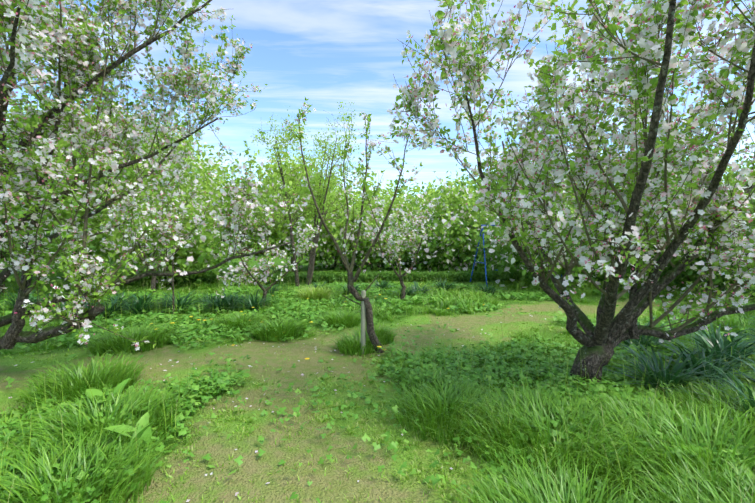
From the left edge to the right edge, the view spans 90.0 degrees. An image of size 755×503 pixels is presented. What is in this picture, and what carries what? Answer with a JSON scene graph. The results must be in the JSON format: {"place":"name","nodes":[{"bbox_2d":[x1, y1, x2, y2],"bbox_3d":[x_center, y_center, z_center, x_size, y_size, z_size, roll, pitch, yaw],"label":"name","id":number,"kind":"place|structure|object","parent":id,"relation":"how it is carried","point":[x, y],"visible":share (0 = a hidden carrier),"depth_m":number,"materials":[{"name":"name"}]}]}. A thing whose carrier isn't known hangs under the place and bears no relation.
{"place":"outdoors","nodes":[
{"label":"outdoors","id":0,"kind":"place"},
{"bbox_2d":[115,294,483,358],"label":"dandelion heads","id":1,"kind":"object","parent":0,"point":[283,332],"visible":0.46,"depth_m":6.68,"materials":[{"name":"yellow plant"}]},
{"bbox_2d":[0,250,754,502],"bbox_3d":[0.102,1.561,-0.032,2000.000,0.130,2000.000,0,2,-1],"label":"ground","id":2,"kind":"structure","parent":0,"point":[221,448],"depth_m":3.72,"materials":[{"name":"green plant"}]},
{"bbox_2d":[0,212,107,258],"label":"tree","id":3,"kind":"object","parent":2,"relation":"on","point":[60,249],"depth_m":31.59,"materials":[{"name":"plant"}]},
{"bbox_2d":[0,110,126,294],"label":"tree","id":4,"kind":"object","parent":2,"relation":"on","point":[65,204],"depth_m":10.69,"materials":[{"name":"green plant"}]},
{"bbox_2d":[7,93,166,263],"bbox_3d":[-15.427,-3.616,19.539,10.690,9.429,10.990,0,2,-1],"label":"tree","id":5,"kind":"object","parent":2,"relation":"on","point":[14,107],"depth_m":17.95,"materials":[{"name":"green plant"}]},
{"bbox_2d":[6,83,193,281],"bbox_3d":[-11.706,-2.643,14.663,8.441,7.772,8.380,0,2,-1],"label":"tree","id":6,"kind":"object","parent":2,"relation":"on","point":[95,158],"depth_m":13.85,"materials":[{"name":"plant"}]},
{"bbox_2d":[0,0,307,350],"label":"apple tree","id":7,"kind":"object","parent":2,"relation":"on","point":[62,143],"depth_m":4.30,"materials":[{"name":"white plant"}]},
{"bbox_2d":[101,177,210,292],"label":"apple tree","id":8,"kind":"object","parent":2,"relation":"on","point":[127,218],"depth_m":11.19,"materials":[{"name":"green plant"}]},
{"bbox_2d":[67,179,244,289],"bbox_3d":[-7.336,-0.526,13.324,5.282,3.777,5.106,0,2,-1],"label":"tree","id":9,"kind":"object","parent":2,"relation":"on","point":[195,249],"depth_m":12.49,"materials":[{"name":"green plant"}]},
{"bbox_2d":[66,116,258,267],"bbox_3d":[-9.397,-2.444,16.491,7.693,7.325,7.699,0,2,-1],"label":"tree","id":10,"kind":"object","parent":2,"relation":"on","point":[219,178],"depth_m":16.06,"materials":[{"name":"plant"}]},
{"bbox_2d":[99,107,244,257],"bbox_3d":[-14.652,-4.400,25.285,11.997,10.675,12.147,0,2,-1],"label":"tree","id":11,"kind":"object","parent":2,"relation":"on","point":[209,147],"depth_m":26.05,"materials":[{"name":"plant"}]},
{"bbox_2d":[143,150,207,313],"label":"apple sapling","id":12,"kind":"object","parent":2,"relation":"on","point":[176,187],"depth_m":7.34,"materials":[{"name":"green plant"}]},
{"bbox_2d":[211,216,290,254],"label":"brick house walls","id":13,"kind":"structure","parent":2,"relation":"on","point":[248,246],"depth_m":45.41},
{"bbox_2d":[207,204,321,306],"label":"apple tree","id":14,"kind":"object","parent":2,"relation":"on","point":[237,268],"depth_m":8.92,"materials":[{"name":"white plant"}]},
{"bbox_2d":[237,187,296,255],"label":"tree","id":15,"kind":"object","parent":2,"relation":"on","point":[251,244],"depth_m":41.37,"materials":[{"name":"plant"}]},
{"bbox_2d":[8,313,530,501],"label":"fallen petals","id":16,"kind":"object","parent":2,"relation":"on","point":[302,374],"visible":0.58,"depth_m":4.17,"materials":[{"name":"white plant"}]},
{"bbox_2d":[217,146,352,271],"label":"tree","id":17,"kind":"object","parent":2,"relation":"on","point":[279,232],"depth_m":17.73,"materials":[{"name":"green plant"}]},
{"bbox_2d":[94,353,515,451],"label":"arum stalks","id":18,"kind":"object","parent":2,"relation":"on","point":[513,360],"visible":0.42,"depth_m":3.26,"materials":[{"name":"green plant"}]},
{"bbox_2d":[86,351,526,444],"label":"arum leaves","id":19,"kind":"object","parent":18,"relation":"attached to","point":[144,421],"visible":0.79,"depth_m":2.79,"materials":[{"name":"green plant"}]},
{"bbox_2d":[250,101,371,285],"bbox_3d":[-2.399,-1.933,13.293,4.337,6.388,3.468,-1,2,-35],"label":"hazel","id":20,"kind":"object","parent":2,"relation":"on","point":[301,192],"depth_m":13.09,"materials":[{"name":"green plant"}]},
{"bbox_2d":[277,185,395,269],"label":"tree","id":21,"kind":"object","parent":2,"relation":"on","point":[339,242],"depth_m":20.16,"materials":[{"name":"green plant"}]},
{"bbox_2d":[257,96,422,352],"bbox_3d":[-0.514,-0.365,5.522,2.230,3.706,1.534,0,2,-1],"label":"apple tree","id":22,"kind":"object","parent":2,"relation":"on","point":[373,338],"depth_m":5.32,"materials":[{"name":"green plant"}]},
{"bbox_2d":[361,290,365,353],"bbox_3d":[-0.201,1.047,5.351,0.074,0.994,0.072,0,2,-1],"label":"tree stake","id":23,"kind":"object","parent":2,"relation":"on","point":[363,322],"visible":0.81,"depth_m":5.32,"materials":[{"name":"grey wood"}]},
{"bbox_2d":[130,269,604,284],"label":"hedge leaves","id":24,"kind":"object","parent":2,"relation":"on","point":[459,275],"visible":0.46,"depth_m":14.37,"materials":[{"name":"green plant"}]},
{"bbox_2d":[0,283,754,502],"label":"grass tufts","id":25,"kind":"object","parent":2,"relation":"on","point":[74,382],"visible":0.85,"depth_m":2.84,"materials":[{"name":"green plant"}]},
{"bbox_2d":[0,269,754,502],"bbox_3d":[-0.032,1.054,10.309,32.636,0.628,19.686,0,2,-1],"label":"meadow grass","id":26,"kind":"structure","parent":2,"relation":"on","point":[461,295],"depth_m":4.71,"materials":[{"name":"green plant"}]},
{"bbox_2d":[0,279,754,433],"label":"leafy plants","id":27,"kind":"object","parent":2,"relation":"on","point":[719,349],"visible":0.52,"depth_m":4.50,"materials":[{"name":"green plant"}]},
{"bbox_2d":[0,281,754,502],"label":"ground cover leaves","id":28,"kind":"object","parent":2,"relation":"on","point":[488,369],"visible":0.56,"depth_m":3.96,"materials":[{"name":"green plant"}]},
{"bbox_2d":[316,189,442,271],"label":"tree","id":29,"kind":"object","parent":2,"relation":"on","point":[369,243],"depth_m":20.26,"materials":[{"name":"plant"}]},
{"bbox_2d":[342,167,425,211],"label":"tree","id":30,"kind":"object","parent":2,"relation":"on","point":[379,189],"depth_m":41.24,"materials":[{"name":"plant"}]},
{"bbox_2d":[361,198,436,299],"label":"apple tree","id":31,"kind":"object","parent":2,"relation":"on","point":[397,234],"depth_m":9.06,"materials":[{"name":"plant"}]},
{"bbox_2d":[380,182,430,201],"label":"tree","id":32,"kind":"object","parent":2,"relation":"on","point":[423,187],"depth_m":46.75,"materials":[{"name":"plant"}]},
{"bbox_2d":[350,186,479,269],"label":"tree","id":33,"kind":"object","parent":2,"relation":"on","point":[413,198],"depth_m":22.23,"materials":[{"name":"green plant"}]},
{"bbox_2d":[408,175,475,204],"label":"tree","id":34,"kind":"object","parent":2,"relation":"on","point":[431,186],"depth_m":41.42,"materials":[{"name":"green plant"}]},
{"bbox_2d":[388,170,512,271],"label":"tree","id":35,"kind":"object","parent":2,"relation":"on","point":[455,231],"depth_m":17.95,"materials":[{"name":"green plant"}]},
{"bbox_2d":[420,150,571,257],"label":"tree","id":36,"kind":"object","parent":2,"relation":"on","point":[474,186],"depth_m":22.81,"materials":[{"name":"green plant"}]},
{"bbox_2d":[470,225,561,286],"bbox_3d":[5.059,0.125,13.863,2.953,2.204,1.932,0,2,-1],"label":"swing frame","id":37,"kind":"object","parent":2,"relation":"on","point":[484,255],"visible":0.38,"depth_m":13.69,"materials":[{"name":"blue metal"}]},
{"bbox_2d":[464,185,615,290],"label":"tree","id":38,"kind":"object","parent":2,"relation":"on","point":[503,251],"depth_m":12.69,"materials":[{"name":"green plant"}]},
{"bbox_2d":[465,170,618,274],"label":"tree","id":39,"kind":"object","parent":2,"relation":"on","point":[493,261],"depth_m":15.99,"materials":[{"name":"green plant"}]},
{"bbox_2d":[386,0,754,384],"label":"apple tree","id":40,"kind":"object","parent":2,"relation":"on","point":[741,45],"depth_m":3.34,"materials":[{"name":"white plant"}]},
{"bbox_2d":[515,150,654,287],"bbox_3d":[5.311,-0.611,10.302,3.133,4.013,2.676,0,2,-1],"label":"tree","id":41,"kind":"object","parent":2,"relation":"on","point":[567,268],"depth_m":10.38,"materials":[{"name":"plant"}]},
{"bbox_2d":[570,149,747,247],"bbox_3d":[13.598,-1.839,18.156,9.661,6.030,10.169,0,2,-1],"label":"tree","id":42,"kind":"object","parent":2,"relation":"on","point":[708,175],"depth_m":16.87,"materials":[{"name":"plant"}]},
{"bbox_2d":[600,145,754,298],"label":"tree","id":43,"kind":"object","parent":2,"relation":"on","point":[718,279],"depth_m":10.33,"materials":[{"name":"plant"}]},
{"bbox_2d":[611,156,754,287],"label":"tree","id":44,"kind":"object","parent":2,"relation":"on","point":[695,278],"depth_m":12.81,"materials":[{"name":"green plant"}]},
{"bbox_2d":[659,146,754,264],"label":"tree","id":45,"kind":"object","parent":2,"relation":"on","point":[744,239],"depth_m":8.46,"materials":[{"name":"plant"}]},
{"bbox_2d":[0,0,754,204],"label":"sky","id":46,"kind":"structure","parent":0,"point":[325,52],"materials":[{"name":"blue"}]}
]}

